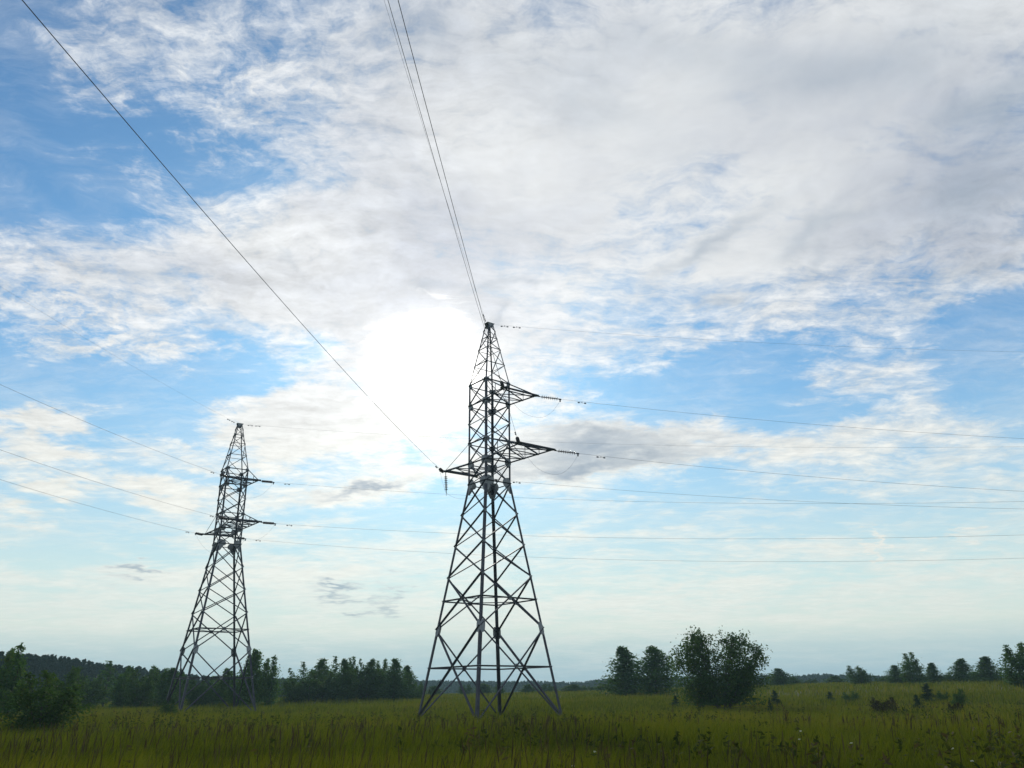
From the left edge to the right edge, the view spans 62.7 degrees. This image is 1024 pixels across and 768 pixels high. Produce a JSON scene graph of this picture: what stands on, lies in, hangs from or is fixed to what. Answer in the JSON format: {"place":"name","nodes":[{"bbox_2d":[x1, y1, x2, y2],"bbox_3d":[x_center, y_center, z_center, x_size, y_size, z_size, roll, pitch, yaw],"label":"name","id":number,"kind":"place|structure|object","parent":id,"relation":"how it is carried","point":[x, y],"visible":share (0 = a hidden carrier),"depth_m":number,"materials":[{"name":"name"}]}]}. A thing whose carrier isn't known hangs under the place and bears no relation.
{"place":"outdoors","nodes":[
{"label":"outdoors","id":0,"kind":"place"},
{"bbox_2d":[413,681,427,698],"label":"bush","id":1,"kind":"object","parent":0,"point":[420,689],"visible":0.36,"depth_m":121.97,"materials":[{"name":"green plant"}]},
{"bbox_2d":[0,0,1023,683],"label":"sky","id":2,"kind":"structure","parent":0,"point":[833,175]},
{"bbox_2d":[0,677,1023,767],"bbox_3d":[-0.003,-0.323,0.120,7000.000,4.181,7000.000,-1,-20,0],"label":"ground","id":3,"kind":"structure","parent":0,"point":[761,694],"depth_m":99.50,"materials":[{"name":"green plant"}]},
{"bbox_2d":[0,642,29,716],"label":"aspen tree","id":4,"kind":"object","parent":3,"relation":"on","point":[9,676],"visible":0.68,"depth_m":63.77,"materials":[{"name":"green plant"}]},
{"bbox_2d":[0,670,98,732],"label":"thicket","id":5,"kind":"object","parent":3,"relation":"on","point":[37,712],"visible":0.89,"depth_m":37.71,"materials":[{"name":"green plant"}]},
{"bbox_2d":[29,666,91,710],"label":"willow tree","id":6,"kind":"object","parent":3,"relation":"on","point":[70,680],"visible":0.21,"depth_m":76.93,"materials":[{"name":"green plant"}]},
{"bbox_2d":[72,670,109,707],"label":"willow tree","id":7,"kind":"object","parent":3,"relation":"on","point":[94,696],"visible":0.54,"depth_m":102.22,"materials":[{"name":"green plant"}]},
{"bbox_2d":[86,661,124,706],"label":"birch tree","id":8,"kind":"object","parent":3,"relation":"on","point":[109,675],"visible":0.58,"depth_m":108.86,"materials":[{"name":"green plant"}]},
{"bbox_2d":[107,666,133,708],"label":"aspen tree","id":9,"kind":"object","parent":3,"relation":"on","point":[117,689],"visible":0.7,"depth_m":102.30,"materials":[{"name":"green plant"}]},
{"bbox_2d":[117,668,163,708],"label":"thicket","id":10,"kind":"object","parent":3,"relation":"on","point":[135,686],"visible":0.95,"depth_m":99.57,"materials":[{"name":"green plant"}]},
{"bbox_2d":[0,651,286,701],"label":"forest","id":11,"kind":"object","parent":3,"relation":"on","point":[60,667],"visible":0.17,"depth_m":204.89,"materials":[{"name":"green plant"}]},
{"bbox_2d":[144,666,173,705],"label":"aspen tree","id":12,"kind":"object","parent":3,"relation":"on","point":[160,680],"visible":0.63,"depth_m":108.21,"materials":[{"name":"green plant"}]},
{"bbox_2d":[155,699,179,715],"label":"bush","id":13,"kind":"object","parent":3,"relation":"on","point":[168,707],"visible":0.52,"depth_m":66.06,"materials":[{"name":"green plant"}]},
{"bbox_2d":[162,667,189,705],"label":"birch tree","id":14,"kind":"object","parent":3,"relation":"on","point":[171,671],"visible":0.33,"depth_m":110.35,"materials":[{"name":"green plant"}]},
{"bbox_2d":[168,668,191,706],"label":"birch tree","id":15,"kind":"object","parent":3,"relation":"on","point":[182,688],"visible":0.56,"depth_m":102.83,"materials":[{"name":"green plant"}]},
{"bbox_2d":[182,676,217,707],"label":"willow tree","id":16,"kind":"object","parent":3,"relation":"on","point":[198,690],"visible":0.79,"depth_m":103.21,"materials":[{"name":"green plant"}]},
{"bbox_2d":[207,676,219,705],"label":"aspen tree","id":17,"kind":"object","parent":3,"relation":"on","point":[212,694],"visible":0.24,"depth_m":111.82,"materials":[{"name":"green plant"}]},
{"bbox_2d":[166,423,275,710],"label":"lattice pylon","id":18,"kind":"object","parent":3,"relation":"on","point":[219,544],"visible":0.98,"depth_m":86.34,"materials":[{"name":"metal"}]},
{"bbox_2d":[0,479,192,532],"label":"power line","id":19,"kind":"object","parent":18,"relation":"attached to","point":[94,507],"visible":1,"depth_m":71.89,"materials":[{"name":"metal"}]},
{"bbox_2d":[0,384,213,473],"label":"power line","id":20,"kind":"object","parent":18,"relation":"attached to","point":[106,430],"visible":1,"depth_m":65.22,"materials":[{"name":"metal"}]},
{"bbox_2d":[2,450,216,516],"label":"power line","id":21,"kind":"object","parent":18,"relation":"attached to","point":[110,486],"visible":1,"depth_m":64.34,"materials":[{"name":"metal"}]},
{"bbox_2d":[0,286,234,422],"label":"power line","id":22,"kind":"object","parent":18,"relation":"attached to","point":[119,358],"visible":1,"depth_m":71.19,"materials":[{"name":"metal"}]},
{"bbox_2d":[247,424,925,447],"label":"power line","id":23,"kind":"object","parent":18,"relation":"attached to","point":[726,446],"visible":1,"depth_m":72.36,"materials":[{"name":"metal"}]},
{"bbox_2d":[254,539,1014,561],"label":"power line","id":24,"kind":"object","parent":18,"relation":"attached to","point":[660,560],"visible":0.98,"depth_m":75.02,"materials":[{"name":"metal"}]},
{"bbox_2d":[286,524,1005,538],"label":"power line","id":25,"kind":"object","parent":18,"relation":"attached to","point":[662,538],"visible":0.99,"depth_m":71.82,"materials":[{"name":"metal"}]},
{"bbox_2d":[276,482,1023,503],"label":"power line","id":26,"kind":"object","parent":18,"relation":"attached to","point":[691,502],"visible":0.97,"depth_m":71.17,"materials":[{"name":"metal"}]},
{"bbox_2d":[212,668,237,704],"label":"birch tree","id":27,"kind":"object","parent":3,"relation":"on","point":[220,685],"visible":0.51,"depth_m":109.95,"materials":[{"name":"green plant"}]},
{"bbox_2d":[221,674,247,704],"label":"thicket","id":28,"kind":"object","parent":3,"relation":"on","point":[231,691],"visible":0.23,"depth_m":102.81,"materials":[{"name":"green plant"}]},
{"bbox_2d":[230,648,264,705],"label":"birch tree","id":29,"kind":"object","parent":3,"relation":"on","point":[256,656],"visible":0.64,"depth_m":100.96,"materials":[{"name":"green plant"}]},
{"bbox_2d":[254,655,286,705],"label":"aspen tree","id":30,"kind":"object","parent":3,"relation":"on","point":[268,682],"visible":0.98,"depth_m":99.53,"materials":[{"name":"green plant"}]},
{"bbox_2d":[278,668,301,697],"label":"birch tree","id":31,"kind":"object","parent":3,"relation":"on","point":[291,674],"visible":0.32,"depth_m":116.39,"materials":[{"name":"green plant"}]},
{"bbox_2d":[276,676,317,703],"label":"willow tree","id":32,"kind":"object","parent":3,"relation":"on","point":[293,691],"visible":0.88,"depth_m":109.52,"materials":[{"name":"green plant"}]},
{"bbox_2d":[287,662,308,683],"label":"birch tree","id":33,"kind":"object","parent":3,"relation":"on","point":[301,673],"visible":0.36,"depth_m":120.90,"materials":[{"name":"green plant"}]},
{"bbox_2d":[299,669,319,700],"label":"birch tree","id":34,"kind":"object","parent":3,"relation":"on","point":[308,681],"visible":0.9,"depth_m":110.85,"materials":[{"name":"green plant"}]},
{"bbox_2d":[300,671,335,701],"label":"thicket","id":35,"kind":"object","parent":3,"relation":"on","point":[321,695],"visible":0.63,"depth_m":112.30,"materials":[{"name":"green plant"}]},
{"bbox_2d":[302,658,333,697],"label":"birch tree","id":36,"kind":"object","parent":3,"relation":"on","point":[321,669],"visible":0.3,"depth_m":120.56,"materials":[{"name":"green plant"}]},
{"bbox_2d":[319,656,340,684],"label":"birch tree","id":37,"kind":"object","parent":3,"relation":"on","point":[336,663],"visible":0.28,"depth_m":119.22,"materials":[{"name":"green plant"}]},
{"bbox_2d":[324,658,357,700],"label":"birch tree","id":38,"kind":"object","parent":3,"relation":"on","point":[345,664],"visible":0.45,"depth_m":112.81,"materials":[{"name":"green plant"}]},
{"bbox_2d":[318,668,363,701],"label":"bush","id":39,"kind":"object","parent":3,"relation":"on","point":[339,688],"visible":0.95,"depth_m":110.78,"materials":[{"name":"green plant"}]},
{"bbox_2d":[348,656,358,698],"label":"aspen tree","id":40,"kind":"object","parent":3,"relation":"on","point":[352,665],"visible":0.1,"depth_m":123.92,"materials":[{"name":"green plant"}]},
{"bbox_2d":[355,658,365,695],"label":"birch tree","id":41,"kind":"object","parent":3,"relation":"on","point":[360,664],"visible":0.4,"depth_m":116.45,"materials":[{"name":"green plant"}]},
{"bbox_2d":[350,669,386,701],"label":"thicket","id":42,"kind":"object","parent":3,"relation":"on","point":[368,691],"visible":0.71,"depth_m":113.02,"materials":[{"name":"green plant"}]},
{"bbox_2d":[357,658,384,698],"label":"birch tree","id":43,"kind":"object","parent":3,"relation":"on","point":[371,669],"visible":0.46,"depth_m":115.96,"materials":[{"name":"green plant"}]},
{"bbox_2d":[374,658,388,695],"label":"aspen tree","id":44,"kind":"object","parent":3,"relation":"on","point":[384,668],"visible":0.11,"depth_m":124.26,"materials":[{"name":"green plant"}]},
{"bbox_2d":[368,669,414,701],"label":"willow tree","id":45,"kind":"object","parent":3,"relation":"on","point":[392,685],"visible":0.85,"depth_m":111.64,"materials":[{"name":"green plant"}]},
{"bbox_2d":[376,658,416,699],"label":"birch tree","id":46,"kind":"object","parent":3,"relation":"on","point":[396,666],"visible":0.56,"depth_m":113.95,"materials":[{"name":"green plant"}]},
{"bbox_2d":[400,665,425,700],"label":"birch tree","id":47,"kind":"object","parent":3,"relation":"on","point":[407,668],"visible":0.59,"depth_m":119.45,"materials":[{"name":"green plant"}]},
{"bbox_2d":[426,685,447,694],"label":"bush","id":48,"kind":"object","parent":3,"relation":"on","point":[431,689],"visible":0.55,"depth_m":160.52,"materials":[{"name":"green plant"}]},
{"bbox_2d":[457,684,472,694],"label":"thicket","id":49,"kind":"object","parent":3,"relation":"on","point":[467,689],"visible":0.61,"depth_m":166.64,"materials":[{"name":"green plant"}]},
{"bbox_2d":[474,683,495,693],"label":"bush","id":50,"kind":"object","parent":3,"relation":"on","point":[483,689],"visible":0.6,"depth_m":172.42,"materials":[{"name":"green plant"}]},
{"bbox_2d":[418,322,578,719],"bbox_3d":[-0.804,8.916,61.621,8.043,30.315,11.309,14,-25,-35],"label":"lattice pylon","id":51,"kind":"object","parent":3,"relation":"on","point":[489,486],"visible":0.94,"depth_m":61.95,"materials":[{"name":"metal"}]},
{"bbox_2d":[22,0,439,468],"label":"power line","id":52,"kind":"object","parent":51,"relation":"attached to","point":[189,195],"visible":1,"depth_m":21.80,"materials":[{"name":"metal"}]},
{"bbox_2d":[384,1,485,321],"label":"power line","id":53,"kind":"object","parent":51,"relation":"attached to","point":[433,159],"visible":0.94,"depth_m":40.96,"materials":[{"name":"metal"}]},
{"bbox_2d":[388,1,499,378],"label":"power line","id":54,"kind":"object","parent":51,"relation":"attached to","point":[435,164],"visible":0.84,"depth_m":31.27,"materials":[{"name":"metal"}]},
{"bbox_2d":[398,0,516,435],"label":"power line","id":55,"kind":"object","parent":51,"relation":"attached to","point":[448,188],"visible":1,"depth_m":25.79,"materials":[{"name":"metal"}]},
{"bbox_2d":[501,325,1003,351],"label":"power line","id":56,"kind":"object","parent":51,"relation":"attached to","point":[738,341],"visible":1,"depth_m":66.06,"materials":[{"name":"metal"}]},
{"bbox_2d":[513,481,1009,508],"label":"power line","id":57,"kind":"object","parent":51,"relation":"attached to","point":[765,499],"visible":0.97,"depth_m":65.37,"materials":[{"name":"metal"}]},
{"bbox_2d":[562,399,1022,438],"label":"power line","id":58,"kind":"object","parent":51,"relation":"attached to","point":[779,421],"visible":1,"depth_m":61.43,"materials":[{"name":"metal"}]},
{"bbox_2d":[579,453,1009,490],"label":"power line","id":59,"kind":"object","parent":51,"relation":"attached to","point":[784,474],"visible":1,"depth_m":58.70,"materials":[{"name":"metal"}]},
{"bbox_2d":[492,684,506,693],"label":"thicket","id":60,"kind":"object","parent":3,"relation":"on","point":[502,691],"visible":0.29,"depth_m":161.34,"materials":[{"name":"green plant"}]},
{"bbox_2d":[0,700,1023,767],"bbox_3d":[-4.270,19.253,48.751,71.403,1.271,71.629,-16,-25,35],"label":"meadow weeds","id":61,"kind":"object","parent":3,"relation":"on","point":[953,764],"visible":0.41,"depth_m":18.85,"materials":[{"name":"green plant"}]},
{"bbox_2d":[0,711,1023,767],"bbox_3d":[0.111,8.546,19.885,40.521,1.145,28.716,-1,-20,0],"label":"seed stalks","id":62,"kind":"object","parent":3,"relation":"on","point":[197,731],"visible":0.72,"depth_m":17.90,"materials":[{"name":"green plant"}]},
{"bbox_2d":[516,684,537,693],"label":"birch tree","id":63,"kind":"object","parent":3,"relation":"on","point":[528,688],"visible":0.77,"depth_m":166.88,"materials":[{"name":"green plant"}]},
{"bbox_2d":[541,684,554,691],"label":"thicket","id":64,"kind":"object","parent":3,"relation":"on","point":[546,689],"visible":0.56,"depth_m":172.45,"materials":[{"name":"green plant"}]},
{"bbox_2d":[552,684,594,692],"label":"birch tree","id":65,"kind":"object","parent":3,"relation":"on","point":[572,687],"visible":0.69,"depth_m":160.67,"materials":[{"name":"green plant"}]},
{"bbox_2d":[581,685,593,690],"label":"thicket","id":66,"kind":"object","parent":3,"relation":"on","point":[589,687],"visible":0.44,"depth_m":166.35,"materials":[{"name":"green plant"}]},
{"bbox_2d":[593,683,610,690],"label":"birch tree","id":67,"kind":"object","parent":3,"relation":"on","point":[601,684],"visible":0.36,"depth_m":171.46,"materials":[{"name":"green plant"}]},
{"bbox_2d":[587,646,650,695],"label":"birch tree","id":68,"kind":"object","parent":3,"relation":"on","point":[624,686],"visible":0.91,"depth_m":113.89,"materials":[{"name":"green plant"}]},
{"bbox_2d":[278,673,1019,695],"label":"distant forest","id":69,"kind":"object","parent":3,"relation":"on","point":[454,686],"visible":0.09,"depth_m":477.13,"materials":[{"name":"green plant"}]},
{"bbox_2d":[627,645,694,695],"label":"birch tree","id":70,"kind":"object","parent":3,"relation":"on","point":[654,668],"visible":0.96,"depth_m":109.47,"materials":[{"name":"green plant"}]},
{"bbox_2d":[669,696,679,706],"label":"young pine","id":71,"kind":"object","parent":3,"relation":"on","point":[675,702],"visible":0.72,"depth_m":77.28,"materials":[{"name":"green plant"}]},
{"bbox_2d":[668,625,773,709],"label":"willow shrub","id":72,"kind":"object","parent":3,"relation":"on","point":[709,687],"visible":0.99,"depth_m":69.08,"materials":[{"name":"green plant"}]},
{"bbox_2d":[767,699,774,712],"bbox_3d":[18.204,22.826,59.187,0.839,1.253,0.892,-15,-25,34],"label":"young pine","id":73,"kind":"object","parent":3,"relation":"on","point":[769,704],"visible":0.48,"depth_m":59.26,"materials":[{"name":"green plant"}]},
{"bbox_2d":[770,690,781,706],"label":"young pine","id":74,"kind":"object","parent":3,"relation":"on","point":[775,700],"visible":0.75,"depth_m":73.61,"materials":[{"name":"green plant"}]},
{"bbox_2d":[764,668,797,685],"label":"birch tree","id":75,"kind":"object","parent":3,"relation":"on","point":[779,677],"visible":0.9,"depth_m":151.15,"materials":[{"name":"green plant"}]},
{"bbox_2d":[784,677,807,683],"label":"birch tree","id":76,"kind":"object","parent":3,"relation":"on","point":[793,680],"visible":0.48,"depth_m":170.30,"materials":[{"name":"green plant"}]},
{"bbox_2d":[800,679,818,683],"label":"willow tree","id":77,"kind":"object","parent":3,"relation":"on","point":[812,681],"visible":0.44,"depth_m":169.16,"materials":[{"name":"green plant"}]},
{"bbox_2d":[825,692,835,702],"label":"young pine","id":78,"kind":"object","parent":3,"relation":"on","point":[829,695],"visible":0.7,"depth_m":79.44,"materials":[{"name":"green plant"}]},
{"bbox_2d":[821,676,849,683],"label":"birch tree","id":79,"kind":"object","parent":3,"relation":"on","point":[836,679],"visible":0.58,"depth_m":168.18,"materials":[{"name":"green plant"}]},
{"bbox_2d":[840,691,861,703],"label":"bush","id":80,"kind":"object","parent":3,"relation":"on","point":[853,695],"visible":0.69,"depth_m":76.86,"materials":[{"name":"green plant"}]},
{"bbox_2d":[841,665,877,683],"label":"willow tree","id":81,"kind":"object","parent":3,"relation":"on","point":[859,676],"visible":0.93,"depth_m":138.12,"materials":[{"name":"green plant"}]},
{"bbox_2d":[872,676,888,682],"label":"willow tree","id":82,"kind":"object","parent":3,"relation":"on","point":[880,678],"visible":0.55,"depth_m":165.52,"materials":[{"name":"green plant"}]},
{"bbox_2d":[866,697,900,714],"bbox_3d":[23.600,20.562,53.517,1.983,1.357,1.948,5,-21,-16],"label":"scrub bush","id":83,"kind":"object","parent":3,"relation":"on","point":[875,704],"visible":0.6,"depth_m":53.32,"materials":[{"name":"green plant"}]},
{"bbox_2d":[882,665,905,684],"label":"birch tree","id":84,"kind":"object","parent":3,"relation":"on","point":[894,672],"visible":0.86,"depth_m":129.84,"materials":[{"name":"green plant"}]},
{"bbox_2d":[897,652,928,685],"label":"aspen tree","id":85,"kind":"object","parent":3,"relation":"on","point":[909,668],"visible":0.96,"depth_m":125.48,"materials":[{"name":"green plant"}]},
{"bbox_2d":[910,694,923,710],"bbox_3d":[27.894,22.162,57.930,1.315,1.506,1.398,2,-20,-6],"label":"young pine","id":86,"kind":"object","parent":3,"relation":"on","point":[917,700],"visible":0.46,"depth_m":57.92,"materials":[{"name":"green plant"}]},
{"bbox_2d":[919,683,940,703],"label":"young pine","id":87,"kind":"object","parent":3,"relation":"on","point":[927,694],"visible":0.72,"depth_m":71.40,"materials":[{"name":"green plant"}]},
{"bbox_2d":[922,663,948,682],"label":"birch tree","id":88,"kind":"object","parent":3,"relation":"on","point":[934,675],"visible":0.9,"depth_m":127.79,"materials":[{"name":"green plant"}]},
{"bbox_2d":[934,690,949,701],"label":"bush","id":89,"kind":"object","parent":3,"relation":"on","point":[939,696],"visible":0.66,"depth_m":72.59,"materials":[{"name":"green plant"}]},
{"bbox_2d":[946,703,963,713],"bbox_3d":[25.607,18.858,48.478,1.053,0.974,1.048,2,-20,-6],"label":"scrub bush","id":90,"kind":"object","parent":3,"relation":"on","point":[954,706],"visible":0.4,"depth_m":48.45,"materials":[{"name":"plant"}]},
{"bbox_2d":[949,688,968,705],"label":"bush","id":91,"kind":"object","parent":3,"relation":"on","point":[959,698],"visible":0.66,"depth_m":65.21,"materials":[{"name":"green plant"}]},
{"bbox_2d":[944,658,978,682],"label":"birch tree","id":92,"kind":"object","parent":3,"relation":"on","point":[960,669],"visible":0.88,"depth_m":126.39,"materials":[{"name":"green plant"}]},
{"bbox_2d":[961,656,1005,681],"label":"birch tree","id":93,"kind":"object","parent":3,"relation":"on","point":[985,666],"visible":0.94,"depth_m":121.41,"materials":[{"name":"green plant"}]},
{"bbox_2d":[992,643,1023,687],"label":"aspen tree","id":94,"kind":"object","parent":3,"relation":"on","point":[1012,660],"visible":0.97,"depth_m":91.88,"materials":[{"name":"green plant"}]}
]}

